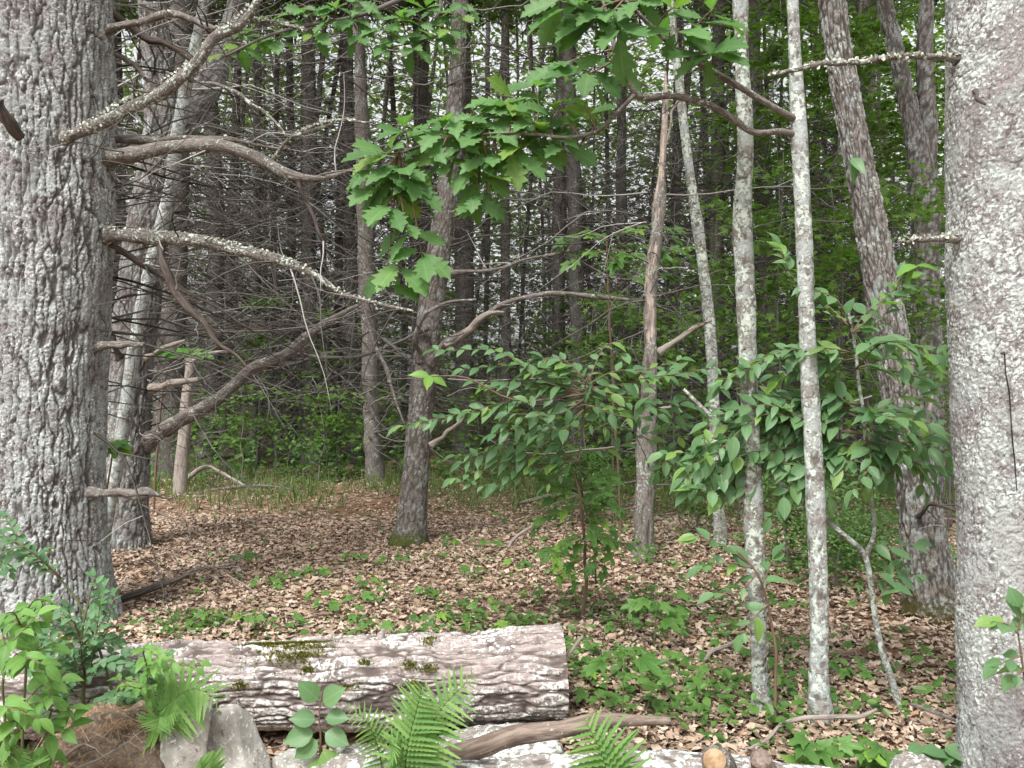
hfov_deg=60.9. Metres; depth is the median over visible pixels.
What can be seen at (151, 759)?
earth mound
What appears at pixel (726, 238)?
pine tree
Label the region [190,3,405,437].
pine tree
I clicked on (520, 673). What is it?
fallen log
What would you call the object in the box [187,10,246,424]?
pine tree
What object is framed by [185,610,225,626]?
maple seedling
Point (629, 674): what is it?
maple seedling
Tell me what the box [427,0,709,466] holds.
pine tree
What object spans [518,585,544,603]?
maple seedling
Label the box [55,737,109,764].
stick
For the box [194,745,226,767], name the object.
fern
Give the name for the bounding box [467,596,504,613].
maple seedling
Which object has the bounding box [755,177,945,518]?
understory sapling
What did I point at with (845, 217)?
understory sapling
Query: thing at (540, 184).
pine tree
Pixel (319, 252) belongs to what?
understory sapling
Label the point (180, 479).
dead snag
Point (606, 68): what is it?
pine tree
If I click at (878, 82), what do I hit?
pine tree
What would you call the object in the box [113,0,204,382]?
pine tree
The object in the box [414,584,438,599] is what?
maple seedling
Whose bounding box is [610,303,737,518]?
understory sapling
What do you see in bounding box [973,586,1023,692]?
leafy sprout
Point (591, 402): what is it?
understory sapling
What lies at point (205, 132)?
pine tree
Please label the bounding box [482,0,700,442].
pine tree
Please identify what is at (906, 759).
stone
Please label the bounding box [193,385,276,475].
understory sapling
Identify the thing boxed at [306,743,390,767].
stone
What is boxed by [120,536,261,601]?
fallen branch
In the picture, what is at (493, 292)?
pine tree
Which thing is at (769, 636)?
maple seedling
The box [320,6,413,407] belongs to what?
pine tree
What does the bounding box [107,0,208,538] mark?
leaning sapling
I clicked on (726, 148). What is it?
pine tree
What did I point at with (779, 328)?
understory sapling
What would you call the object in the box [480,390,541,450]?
understory sapling
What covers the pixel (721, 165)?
pine tree
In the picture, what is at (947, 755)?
leafy plant
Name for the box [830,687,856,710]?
maple seedling
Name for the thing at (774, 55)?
understory sapling
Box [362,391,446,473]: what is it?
understory sapling
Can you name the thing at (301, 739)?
broad leaved seedling
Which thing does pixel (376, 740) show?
fern
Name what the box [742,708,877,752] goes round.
stick
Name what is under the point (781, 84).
pine tree
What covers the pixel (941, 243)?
pine tree
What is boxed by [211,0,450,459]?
pine tree
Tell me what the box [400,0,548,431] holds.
pine tree
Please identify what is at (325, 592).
maple seedling
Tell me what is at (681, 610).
maple seedling
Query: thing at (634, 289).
understory sapling
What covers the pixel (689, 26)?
sky
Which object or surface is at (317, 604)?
maple seedling
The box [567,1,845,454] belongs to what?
pine tree
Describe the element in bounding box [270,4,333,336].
pine tree
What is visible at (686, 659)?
maple seedling
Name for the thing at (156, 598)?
fallen branch
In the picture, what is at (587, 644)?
maple seedling
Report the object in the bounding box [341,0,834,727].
oak tree
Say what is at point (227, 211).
pine tree
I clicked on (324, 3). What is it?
pine tree
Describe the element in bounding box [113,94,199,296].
pine tree
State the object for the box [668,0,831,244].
understory sapling
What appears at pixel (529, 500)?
fallen branch
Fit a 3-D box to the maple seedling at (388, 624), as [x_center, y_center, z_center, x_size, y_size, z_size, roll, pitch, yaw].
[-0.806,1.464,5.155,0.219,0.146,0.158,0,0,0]
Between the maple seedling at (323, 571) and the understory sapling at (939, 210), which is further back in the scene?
the understory sapling at (939, 210)
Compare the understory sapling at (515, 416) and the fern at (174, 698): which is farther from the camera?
the understory sapling at (515, 416)
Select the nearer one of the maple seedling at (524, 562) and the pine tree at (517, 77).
the maple seedling at (524, 562)
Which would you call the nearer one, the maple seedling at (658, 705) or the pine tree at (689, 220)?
the maple seedling at (658, 705)
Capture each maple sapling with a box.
[521,467,637,620]
[552,222,699,536]
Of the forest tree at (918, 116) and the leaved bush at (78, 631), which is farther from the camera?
the forest tree at (918, 116)
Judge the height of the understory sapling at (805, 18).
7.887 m
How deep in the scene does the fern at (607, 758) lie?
3.12 m
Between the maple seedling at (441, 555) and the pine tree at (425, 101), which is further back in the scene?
the pine tree at (425, 101)
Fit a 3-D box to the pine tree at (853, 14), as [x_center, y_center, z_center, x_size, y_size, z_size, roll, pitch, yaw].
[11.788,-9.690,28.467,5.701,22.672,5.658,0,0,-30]
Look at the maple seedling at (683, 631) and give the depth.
5.20 m
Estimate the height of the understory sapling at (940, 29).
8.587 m
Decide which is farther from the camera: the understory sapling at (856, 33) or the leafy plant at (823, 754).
the understory sapling at (856, 33)
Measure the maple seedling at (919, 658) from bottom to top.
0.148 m
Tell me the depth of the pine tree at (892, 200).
35.13 m
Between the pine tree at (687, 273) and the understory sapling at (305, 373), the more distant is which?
the pine tree at (687, 273)
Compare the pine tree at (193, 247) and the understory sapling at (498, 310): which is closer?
the pine tree at (193, 247)
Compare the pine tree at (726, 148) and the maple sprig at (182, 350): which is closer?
the maple sprig at (182, 350)
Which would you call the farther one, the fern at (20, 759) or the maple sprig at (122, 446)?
the maple sprig at (122, 446)
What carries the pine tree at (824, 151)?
on the ground at (180, 507)
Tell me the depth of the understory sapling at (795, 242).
24.00 m
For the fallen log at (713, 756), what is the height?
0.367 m
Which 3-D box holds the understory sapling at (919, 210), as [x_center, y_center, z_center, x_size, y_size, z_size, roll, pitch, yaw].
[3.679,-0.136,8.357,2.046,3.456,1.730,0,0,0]
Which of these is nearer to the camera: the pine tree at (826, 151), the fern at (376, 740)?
the fern at (376, 740)
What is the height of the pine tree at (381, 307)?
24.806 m
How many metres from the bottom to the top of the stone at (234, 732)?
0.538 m
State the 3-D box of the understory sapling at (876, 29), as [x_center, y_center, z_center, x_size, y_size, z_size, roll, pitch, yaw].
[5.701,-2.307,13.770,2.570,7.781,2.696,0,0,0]
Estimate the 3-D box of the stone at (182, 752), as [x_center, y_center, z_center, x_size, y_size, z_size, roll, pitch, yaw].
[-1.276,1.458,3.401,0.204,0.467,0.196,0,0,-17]
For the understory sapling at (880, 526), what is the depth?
7.34 m
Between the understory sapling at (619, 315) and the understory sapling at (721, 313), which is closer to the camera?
the understory sapling at (721, 313)
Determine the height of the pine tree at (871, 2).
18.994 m
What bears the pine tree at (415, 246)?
on the ground at (180, 507)
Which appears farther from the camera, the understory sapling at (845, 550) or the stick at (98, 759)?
the understory sapling at (845, 550)
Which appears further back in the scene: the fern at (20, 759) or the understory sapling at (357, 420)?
the understory sapling at (357, 420)
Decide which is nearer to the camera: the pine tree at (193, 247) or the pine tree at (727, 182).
the pine tree at (727, 182)
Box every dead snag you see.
[172,350,226,494]
[458,29,891,560]
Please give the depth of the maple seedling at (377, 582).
6.48 m
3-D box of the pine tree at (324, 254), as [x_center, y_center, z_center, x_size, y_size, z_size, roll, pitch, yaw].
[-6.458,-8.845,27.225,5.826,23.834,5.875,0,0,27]
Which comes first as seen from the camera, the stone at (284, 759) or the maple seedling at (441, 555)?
the stone at (284, 759)
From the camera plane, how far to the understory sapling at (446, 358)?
23.98 m
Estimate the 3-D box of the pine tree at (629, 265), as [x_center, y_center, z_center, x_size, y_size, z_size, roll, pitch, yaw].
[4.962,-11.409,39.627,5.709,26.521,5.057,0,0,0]
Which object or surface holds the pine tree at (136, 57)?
on the ground at (180, 507)
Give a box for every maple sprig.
[106,438,132,488]
[153,346,213,513]
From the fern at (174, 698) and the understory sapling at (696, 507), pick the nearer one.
the fern at (174, 698)
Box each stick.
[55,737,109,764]
[76,728,146,767]
[266,744,287,748]
[506,524,532,550]
[566,635,583,659]
[703,634,741,660]
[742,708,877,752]
[910,702,955,721]
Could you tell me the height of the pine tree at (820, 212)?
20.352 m
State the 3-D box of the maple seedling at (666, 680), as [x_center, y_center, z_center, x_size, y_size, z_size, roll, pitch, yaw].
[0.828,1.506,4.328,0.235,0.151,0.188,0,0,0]
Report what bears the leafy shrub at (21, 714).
on the ground at (180, 507)
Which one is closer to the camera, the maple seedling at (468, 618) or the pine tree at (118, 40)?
the maple seedling at (468, 618)
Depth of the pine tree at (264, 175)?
33.33 m
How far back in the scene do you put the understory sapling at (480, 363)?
19.94 m
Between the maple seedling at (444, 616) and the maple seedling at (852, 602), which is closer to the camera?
the maple seedling at (444, 616)
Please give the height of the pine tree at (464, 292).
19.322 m
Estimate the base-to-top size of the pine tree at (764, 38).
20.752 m
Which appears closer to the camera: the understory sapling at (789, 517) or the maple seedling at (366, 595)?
the maple seedling at (366, 595)
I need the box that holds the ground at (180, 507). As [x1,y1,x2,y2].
[0,387,956,767]
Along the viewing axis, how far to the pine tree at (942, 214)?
21.95 m
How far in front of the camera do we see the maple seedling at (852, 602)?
5.79 m
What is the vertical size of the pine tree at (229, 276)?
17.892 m
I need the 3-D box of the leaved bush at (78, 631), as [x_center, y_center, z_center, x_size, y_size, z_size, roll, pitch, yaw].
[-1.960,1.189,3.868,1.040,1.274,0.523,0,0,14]
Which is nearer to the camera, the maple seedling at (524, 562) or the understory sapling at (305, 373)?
the maple seedling at (524, 562)
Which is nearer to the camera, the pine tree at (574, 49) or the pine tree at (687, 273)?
the pine tree at (574, 49)
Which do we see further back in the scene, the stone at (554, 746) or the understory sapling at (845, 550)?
the understory sapling at (845, 550)
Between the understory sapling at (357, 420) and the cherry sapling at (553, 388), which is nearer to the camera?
the cherry sapling at (553, 388)
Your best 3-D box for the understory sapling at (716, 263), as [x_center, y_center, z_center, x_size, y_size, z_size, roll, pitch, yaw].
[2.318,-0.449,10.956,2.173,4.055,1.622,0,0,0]
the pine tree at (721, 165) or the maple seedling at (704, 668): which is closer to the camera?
the maple seedling at (704, 668)
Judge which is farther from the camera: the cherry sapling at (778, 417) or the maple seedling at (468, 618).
the maple seedling at (468, 618)
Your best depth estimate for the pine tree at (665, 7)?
21.51 m
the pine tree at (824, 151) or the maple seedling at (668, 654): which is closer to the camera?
the maple seedling at (668, 654)
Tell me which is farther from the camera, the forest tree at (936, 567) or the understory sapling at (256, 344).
the understory sapling at (256, 344)
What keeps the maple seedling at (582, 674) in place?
on the ground at (180, 507)
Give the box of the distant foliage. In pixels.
[122,0,949,414]
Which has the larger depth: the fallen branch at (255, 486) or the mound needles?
the fallen branch at (255, 486)
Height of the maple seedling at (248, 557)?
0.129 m
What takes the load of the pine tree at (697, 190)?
on the ground at (180, 507)
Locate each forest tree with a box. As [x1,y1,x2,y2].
[159,0,727,550]
[683,0,956,625]
[876,0,945,511]
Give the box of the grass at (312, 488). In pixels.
[150,455,954,518]
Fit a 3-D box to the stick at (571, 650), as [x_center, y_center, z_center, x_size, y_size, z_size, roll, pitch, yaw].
[0.291,1.284,4.199,0.111,0.141,0.021,0,0,0]
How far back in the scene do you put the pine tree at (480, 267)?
30.47 m
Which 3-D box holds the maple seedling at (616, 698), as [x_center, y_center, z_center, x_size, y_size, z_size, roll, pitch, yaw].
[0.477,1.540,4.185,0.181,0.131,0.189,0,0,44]
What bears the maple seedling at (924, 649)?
on the ground at (180, 507)
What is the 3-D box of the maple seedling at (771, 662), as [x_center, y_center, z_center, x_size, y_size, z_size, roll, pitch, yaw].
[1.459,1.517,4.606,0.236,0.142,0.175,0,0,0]
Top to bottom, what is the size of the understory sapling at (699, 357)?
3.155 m
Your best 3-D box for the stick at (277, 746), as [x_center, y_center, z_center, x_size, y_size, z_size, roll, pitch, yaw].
[-0.948,1.512,3.648,0.169,0.013,0.009,0,0,-36]
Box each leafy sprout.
[675,527,789,724]
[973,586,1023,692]
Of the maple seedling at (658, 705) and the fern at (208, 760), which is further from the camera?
the maple seedling at (658, 705)
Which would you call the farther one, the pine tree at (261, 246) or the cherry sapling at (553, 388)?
the pine tree at (261, 246)
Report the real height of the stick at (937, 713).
0.160 m
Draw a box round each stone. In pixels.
[160,696,212,767]
[208,704,271,767]
[271,748,317,767]
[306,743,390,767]
[433,722,563,758]
[889,751,944,767]
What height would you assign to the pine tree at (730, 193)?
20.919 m
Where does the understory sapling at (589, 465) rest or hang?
on the ground at (180, 507)
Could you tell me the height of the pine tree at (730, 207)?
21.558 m
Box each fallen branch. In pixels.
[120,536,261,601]
[152,596,177,605]
[181,459,316,496]
[188,436,258,489]
[515,453,607,504]
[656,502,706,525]
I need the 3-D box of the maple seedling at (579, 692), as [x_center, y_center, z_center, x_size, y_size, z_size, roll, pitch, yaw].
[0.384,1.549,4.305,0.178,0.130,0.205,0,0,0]
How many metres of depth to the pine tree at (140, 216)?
8.04 m
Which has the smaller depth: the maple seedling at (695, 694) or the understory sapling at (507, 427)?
the maple seedling at (695, 694)
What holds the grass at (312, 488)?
on the ground at (180, 507)
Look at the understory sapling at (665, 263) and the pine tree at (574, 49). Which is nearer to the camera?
the understory sapling at (665, 263)
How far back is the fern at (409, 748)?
3.21 m
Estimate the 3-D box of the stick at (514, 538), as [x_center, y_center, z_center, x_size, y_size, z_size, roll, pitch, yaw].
[0.075,1.407,8.010,0.383,0.260,0.053,0,0,-34]
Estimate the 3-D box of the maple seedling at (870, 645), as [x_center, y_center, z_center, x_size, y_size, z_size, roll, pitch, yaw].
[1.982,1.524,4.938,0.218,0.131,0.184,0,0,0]
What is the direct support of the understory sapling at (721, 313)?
on the ground at (180, 507)
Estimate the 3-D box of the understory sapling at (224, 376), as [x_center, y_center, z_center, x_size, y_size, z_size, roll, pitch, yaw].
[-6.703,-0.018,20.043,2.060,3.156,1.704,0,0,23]
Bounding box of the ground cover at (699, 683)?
[57,433,956,767]
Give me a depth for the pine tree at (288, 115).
18.09 m
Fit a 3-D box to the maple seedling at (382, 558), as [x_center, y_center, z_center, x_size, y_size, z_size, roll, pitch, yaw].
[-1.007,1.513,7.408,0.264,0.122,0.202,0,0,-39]
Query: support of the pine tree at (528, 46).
on the ground at (180, 507)
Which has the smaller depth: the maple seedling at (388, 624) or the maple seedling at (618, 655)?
the maple seedling at (618, 655)
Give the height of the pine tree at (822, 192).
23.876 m
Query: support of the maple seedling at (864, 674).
on the ground at (180, 507)
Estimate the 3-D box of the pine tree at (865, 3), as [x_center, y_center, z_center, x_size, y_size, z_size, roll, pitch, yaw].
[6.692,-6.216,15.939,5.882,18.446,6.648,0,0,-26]
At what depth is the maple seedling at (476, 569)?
6.83 m
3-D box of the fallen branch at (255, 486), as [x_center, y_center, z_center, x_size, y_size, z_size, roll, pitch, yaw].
[-3.746,1.591,11.945,2.482,1.201,1.494,0,0,16]
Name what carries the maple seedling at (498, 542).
on the ground at (180, 507)
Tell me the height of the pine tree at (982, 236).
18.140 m
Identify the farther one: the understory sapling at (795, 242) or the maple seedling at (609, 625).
the understory sapling at (795, 242)
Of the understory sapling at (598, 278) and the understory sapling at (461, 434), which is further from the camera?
the understory sapling at (598, 278)
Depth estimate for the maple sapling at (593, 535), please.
5.45 m
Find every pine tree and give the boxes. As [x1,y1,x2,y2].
[0,0,457,640]
[106,0,414,553]
[111,0,240,430]
[111,0,276,403]
[112,0,168,307]
[112,0,357,479]
[112,0,378,448]
[112,10,205,297]
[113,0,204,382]
[113,0,357,462]
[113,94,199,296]
[122,1,267,424]
[130,7,340,455]
[181,0,401,469]
[185,0,411,467]
[186,0,435,463]
[187,0,393,465]
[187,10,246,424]
[190,0,388,446]
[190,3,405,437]
[191,4,293,408]
[192,0,483,468]
[197,0,323,430]
[206,0,519,462]
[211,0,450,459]
[214,0,511,481]
[233,0,330,412]
[243,0,408,426]
[250,25,344,406]
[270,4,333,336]
[284,0,536,448]
[286,0,550,445]
[296,0,521,456]
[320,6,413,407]
[322,16,410,422]
[324,2,434,424]
[369,0,554,459]
[379,0,453,415]
[379,0,710,458]
[386,0,611,452]
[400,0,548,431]
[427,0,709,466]
[428,7,494,410]
[433,0,651,453]
[436,0,537,413]
[447,4,595,427]
[454,0,548,417]
[475,0,635,443]
[477,6,546,412]
[482,0,598,409]
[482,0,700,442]
[484,0,735,462]
[488,0,690,440]
[488,3,615,417]
[528,0,782,445]
[532,3,657,405]
[534,22,617,380]
[551,0,757,436]
[554,0,912,477]
[562,0,947,477]
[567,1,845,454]
[587,1,667,412]
[595,3,816,451]
[596,0,891,480]
[620,0,878,455]
[632,3,781,429]
[640,3,728,420]
[669,7,909,435]
[674,0,944,484]
[681,0,793,418]
[682,4,735,411]
[683,5,795,402]
[688,1,945,446]
[688,8,790,388]
[708,0,949,470]
[710,3,845,369]
[727,0,917,428]
[729,0,909,438]
[729,0,945,441]
[732,0,948,474]
[733,0,949,426]
[761,2,888,372]
[767,0,851,416]
[767,0,1023,767]
[774,14,889,420]
[789,0,905,417]
[836,1,948,421]
[846,2,949,412]
[870,3,912,387]
[909,17,948,420]
[914,6,948,396]
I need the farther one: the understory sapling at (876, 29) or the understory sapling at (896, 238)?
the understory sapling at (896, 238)
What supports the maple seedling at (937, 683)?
on the ground at (180, 507)
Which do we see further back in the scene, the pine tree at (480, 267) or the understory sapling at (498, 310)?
the understory sapling at (498, 310)
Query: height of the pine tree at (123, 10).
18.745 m
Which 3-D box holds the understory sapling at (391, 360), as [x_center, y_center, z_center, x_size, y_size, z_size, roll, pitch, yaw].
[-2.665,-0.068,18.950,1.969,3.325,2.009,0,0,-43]
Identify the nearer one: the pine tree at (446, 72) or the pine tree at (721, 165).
the pine tree at (721, 165)
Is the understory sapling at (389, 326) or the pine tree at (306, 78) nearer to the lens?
the pine tree at (306, 78)
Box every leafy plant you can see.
[107,643,212,716]
[780,730,863,767]
[843,740,902,767]
[907,742,962,767]
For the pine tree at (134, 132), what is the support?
on the ground at (180, 507)
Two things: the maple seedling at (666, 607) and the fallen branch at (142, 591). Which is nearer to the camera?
the maple seedling at (666, 607)
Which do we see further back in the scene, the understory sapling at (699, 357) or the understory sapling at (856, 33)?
the understory sapling at (699, 357)
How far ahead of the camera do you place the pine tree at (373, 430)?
13.44 m
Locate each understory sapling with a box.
[152,390,257,467]
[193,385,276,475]
[197,323,248,449]
[208,293,304,468]
[221,389,334,475]
[253,301,360,463]
[261,340,329,450]
[262,383,361,481]
[268,202,334,359]
[304,389,363,471]
[316,384,405,450]
[358,287,410,404]
[358,310,416,454]
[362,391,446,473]
[407,323,455,435]
[434,383,508,471]
[440,239,497,367]
[445,322,513,450]
[474,335,541,412]
[479,280,517,370]
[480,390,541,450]
[493,216,551,391]
[498,373,598,505]
[502,432,672,526]
[519,299,588,426]
[531,286,669,513]
[539,306,698,474]
[541,304,643,466]
[555,246,679,497]
[570,226,640,371]
[598,249,731,491]
[603,239,669,363]
[605,188,784,392]
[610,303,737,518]
[630,320,663,411]
[653,460,773,535]
[657,202,835,520]
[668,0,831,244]
[673,0,860,499]
[673,152,864,525]
[679,437,892,568]
[681,327,707,409]
[704,0,886,255]
[720,175,942,527]
[729,5,921,498]
[741,478,902,603]
[754,179,828,383]
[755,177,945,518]
[765,191,949,443]
[785,0,944,331]
[787,1,944,438]
[792,479,955,569]
[840,40,952,494]
[840,151,950,532]
[852,201,946,329]
[859,0,945,224]
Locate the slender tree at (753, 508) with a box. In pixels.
[732,0,773,719]
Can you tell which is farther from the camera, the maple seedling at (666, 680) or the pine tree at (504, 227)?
the pine tree at (504, 227)
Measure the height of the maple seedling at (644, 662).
0.378 m
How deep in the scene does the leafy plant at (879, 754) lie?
3.39 m
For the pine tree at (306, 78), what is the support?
on the ground at (180, 507)
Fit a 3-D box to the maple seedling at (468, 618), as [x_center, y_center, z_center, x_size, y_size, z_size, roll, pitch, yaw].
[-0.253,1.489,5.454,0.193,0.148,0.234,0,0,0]
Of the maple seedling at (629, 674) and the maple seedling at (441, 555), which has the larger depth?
the maple seedling at (441, 555)
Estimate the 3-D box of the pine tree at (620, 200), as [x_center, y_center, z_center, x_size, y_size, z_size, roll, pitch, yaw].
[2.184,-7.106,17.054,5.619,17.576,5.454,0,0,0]
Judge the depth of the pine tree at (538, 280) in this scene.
29.62 m
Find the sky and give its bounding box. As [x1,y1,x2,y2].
[121,0,948,386]
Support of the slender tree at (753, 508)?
on the ground at (180, 507)
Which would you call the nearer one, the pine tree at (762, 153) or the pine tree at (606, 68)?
the pine tree at (762, 153)
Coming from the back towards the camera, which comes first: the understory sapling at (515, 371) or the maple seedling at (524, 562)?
the understory sapling at (515, 371)
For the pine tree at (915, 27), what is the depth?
23.88 m
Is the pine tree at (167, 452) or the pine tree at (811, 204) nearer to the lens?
the pine tree at (167, 452)
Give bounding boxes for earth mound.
[34,700,164,767]
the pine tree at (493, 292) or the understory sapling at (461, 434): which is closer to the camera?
the understory sapling at (461, 434)
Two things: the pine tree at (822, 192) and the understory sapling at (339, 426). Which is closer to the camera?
the understory sapling at (339, 426)
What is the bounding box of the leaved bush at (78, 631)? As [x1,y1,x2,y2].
[0,511,175,720]
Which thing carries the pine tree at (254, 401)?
on the ground at (180, 507)
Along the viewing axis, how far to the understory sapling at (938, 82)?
11.57 m
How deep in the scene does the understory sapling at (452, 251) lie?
32.64 m
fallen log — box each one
[0,623,568,740]
[371,745,833,767]
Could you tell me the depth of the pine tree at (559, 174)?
16.89 m
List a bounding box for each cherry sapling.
[386,342,733,587]
[645,157,953,714]
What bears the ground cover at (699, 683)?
on the ground at (180, 507)
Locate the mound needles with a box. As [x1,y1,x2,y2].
[31,699,148,767]
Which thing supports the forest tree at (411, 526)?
on the ground at (180, 507)
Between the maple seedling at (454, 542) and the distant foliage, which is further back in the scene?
the distant foliage
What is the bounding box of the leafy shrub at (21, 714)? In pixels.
[0,594,94,767]
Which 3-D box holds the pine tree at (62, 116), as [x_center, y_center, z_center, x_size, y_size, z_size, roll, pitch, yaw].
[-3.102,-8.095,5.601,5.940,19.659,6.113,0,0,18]
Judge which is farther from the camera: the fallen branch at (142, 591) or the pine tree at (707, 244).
the pine tree at (707, 244)
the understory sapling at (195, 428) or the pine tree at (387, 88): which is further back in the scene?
the pine tree at (387, 88)
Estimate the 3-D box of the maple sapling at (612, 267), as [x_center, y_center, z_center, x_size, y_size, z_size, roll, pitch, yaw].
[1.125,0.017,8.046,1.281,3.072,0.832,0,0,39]
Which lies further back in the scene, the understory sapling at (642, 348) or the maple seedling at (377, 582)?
the understory sapling at (642, 348)
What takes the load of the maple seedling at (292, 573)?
on the ground at (180, 507)
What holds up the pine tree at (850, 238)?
on the ground at (180, 507)
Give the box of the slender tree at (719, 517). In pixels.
[667,0,726,546]
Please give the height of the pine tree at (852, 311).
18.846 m
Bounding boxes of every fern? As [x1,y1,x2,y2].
[0,744,50,767]
[135,653,231,753]
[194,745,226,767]
[344,701,394,767]
[370,662,479,767]
[563,706,651,767]
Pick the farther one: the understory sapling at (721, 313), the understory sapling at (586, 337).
the understory sapling at (586, 337)
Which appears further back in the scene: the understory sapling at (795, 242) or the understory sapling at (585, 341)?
the understory sapling at (795, 242)
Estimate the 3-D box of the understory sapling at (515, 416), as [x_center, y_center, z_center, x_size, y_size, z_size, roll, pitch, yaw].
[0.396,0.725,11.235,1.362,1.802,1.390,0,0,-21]
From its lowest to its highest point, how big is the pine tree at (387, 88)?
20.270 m
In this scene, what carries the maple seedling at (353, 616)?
on the ground at (180, 507)
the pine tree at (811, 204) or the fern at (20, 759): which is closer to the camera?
the fern at (20, 759)
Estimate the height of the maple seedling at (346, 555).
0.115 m
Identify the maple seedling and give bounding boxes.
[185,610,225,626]
[227,614,264,627]
[228,550,259,561]
[248,575,282,590]
[265,611,307,627]
[275,569,302,579]
[301,566,331,576]
[304,590,332,608]
[312,595,341,614]
[328,603,362,622]
[341,553,369,560]
[341,590,377,602]
[354,575,381,588]
[357,619,394,630]
[375,553,409,562]
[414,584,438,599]
[418,609,453,625]
[420,553,448,559]
[442,537,461,546]
[457,607,485,629]
[459,565,486,576]
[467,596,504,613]
[479,539,503,545]
[494,617,531,628]
[502,558,533,570]
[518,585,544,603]
[565,638,600,654]
[572,660,606,682]
[573,682,607,703]
[582,651,662,727]
[586,692,625,709]
[587,643,631,661]
[604,617,642,632]
[615,664,648,688]
[621,597,680,646]
[621,693,671,712]
[634,589,694,646]
[635,643,676,660]
[655,624,691,635]
[657,674,703,692]
[669,649,711,672]
[682,681,729,704]
[693,657,731,680]
[706,611,735,625]
[708,638,750,656]
[767,627,797,644]
[767,656,807,676]
[779,597,808,608]
[829,656,875,682]
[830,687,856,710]
[840,638,877,656]
[847,596,881,606]
[901,641,932,656]
[908,654,956,675]
[916,676,956,701]
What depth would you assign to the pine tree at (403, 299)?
21.69 m
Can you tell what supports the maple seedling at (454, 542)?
on the ground at (180, 507)
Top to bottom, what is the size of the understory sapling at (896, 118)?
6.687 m
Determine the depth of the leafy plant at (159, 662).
3.24 m
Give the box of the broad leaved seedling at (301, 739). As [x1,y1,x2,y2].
[283,681,349,767]
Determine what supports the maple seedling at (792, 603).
on the ground at (180, 507)
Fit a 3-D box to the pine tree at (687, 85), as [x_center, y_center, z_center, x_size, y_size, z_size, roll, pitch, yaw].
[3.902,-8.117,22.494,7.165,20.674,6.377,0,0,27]
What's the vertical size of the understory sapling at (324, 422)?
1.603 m
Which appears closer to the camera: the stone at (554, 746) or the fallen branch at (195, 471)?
the stone at (554, 746)
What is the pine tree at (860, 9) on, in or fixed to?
on the ground at (180, 507)
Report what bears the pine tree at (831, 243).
on the ground at (180, 507)
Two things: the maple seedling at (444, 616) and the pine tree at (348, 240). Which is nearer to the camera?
the maple seedling at (444, 616)
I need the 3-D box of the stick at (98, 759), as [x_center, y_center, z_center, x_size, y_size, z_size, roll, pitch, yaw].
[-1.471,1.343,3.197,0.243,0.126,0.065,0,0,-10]
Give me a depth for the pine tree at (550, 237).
23.49 m
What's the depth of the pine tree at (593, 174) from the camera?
40.30 m
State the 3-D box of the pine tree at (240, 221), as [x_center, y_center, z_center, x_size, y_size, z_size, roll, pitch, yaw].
[-5.548,-3.718,18.291,4.869,10.778,4.922,0,0,-45]
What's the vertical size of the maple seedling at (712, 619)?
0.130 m
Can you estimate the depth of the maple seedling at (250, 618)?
5.15 m
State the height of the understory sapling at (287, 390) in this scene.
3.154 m
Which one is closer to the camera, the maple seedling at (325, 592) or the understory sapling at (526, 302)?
the maple seedling at (325, 592)
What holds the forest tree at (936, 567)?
on the ground at (180, 507)
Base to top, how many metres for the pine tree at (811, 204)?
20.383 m
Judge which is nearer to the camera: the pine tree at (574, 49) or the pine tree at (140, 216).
the pine tree at (140, 216)
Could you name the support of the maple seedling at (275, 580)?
on the ground at (180, 507)
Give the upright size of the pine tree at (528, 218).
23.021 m
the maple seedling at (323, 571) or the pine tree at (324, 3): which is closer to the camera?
the maple seedling at (323, 571)
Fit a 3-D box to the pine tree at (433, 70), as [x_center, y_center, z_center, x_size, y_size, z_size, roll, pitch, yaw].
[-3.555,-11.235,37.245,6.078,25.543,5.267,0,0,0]
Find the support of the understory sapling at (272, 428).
on the ground at (180, 507)
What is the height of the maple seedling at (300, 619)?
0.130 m
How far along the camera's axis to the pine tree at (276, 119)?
20.83 m
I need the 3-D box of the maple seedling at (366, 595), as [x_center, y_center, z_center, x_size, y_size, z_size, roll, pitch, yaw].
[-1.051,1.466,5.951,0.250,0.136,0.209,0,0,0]
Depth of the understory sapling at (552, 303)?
16.83 m
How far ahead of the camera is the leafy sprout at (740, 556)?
3.90 m
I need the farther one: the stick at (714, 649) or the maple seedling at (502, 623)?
the maple seedling at (502, 623)
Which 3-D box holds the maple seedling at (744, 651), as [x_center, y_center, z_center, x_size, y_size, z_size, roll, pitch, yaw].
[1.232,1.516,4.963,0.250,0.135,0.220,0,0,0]
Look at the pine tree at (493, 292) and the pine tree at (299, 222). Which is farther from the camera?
the pine tree at (299, 222)
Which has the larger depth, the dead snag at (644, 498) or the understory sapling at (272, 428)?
the understory sapling at (272, 428)

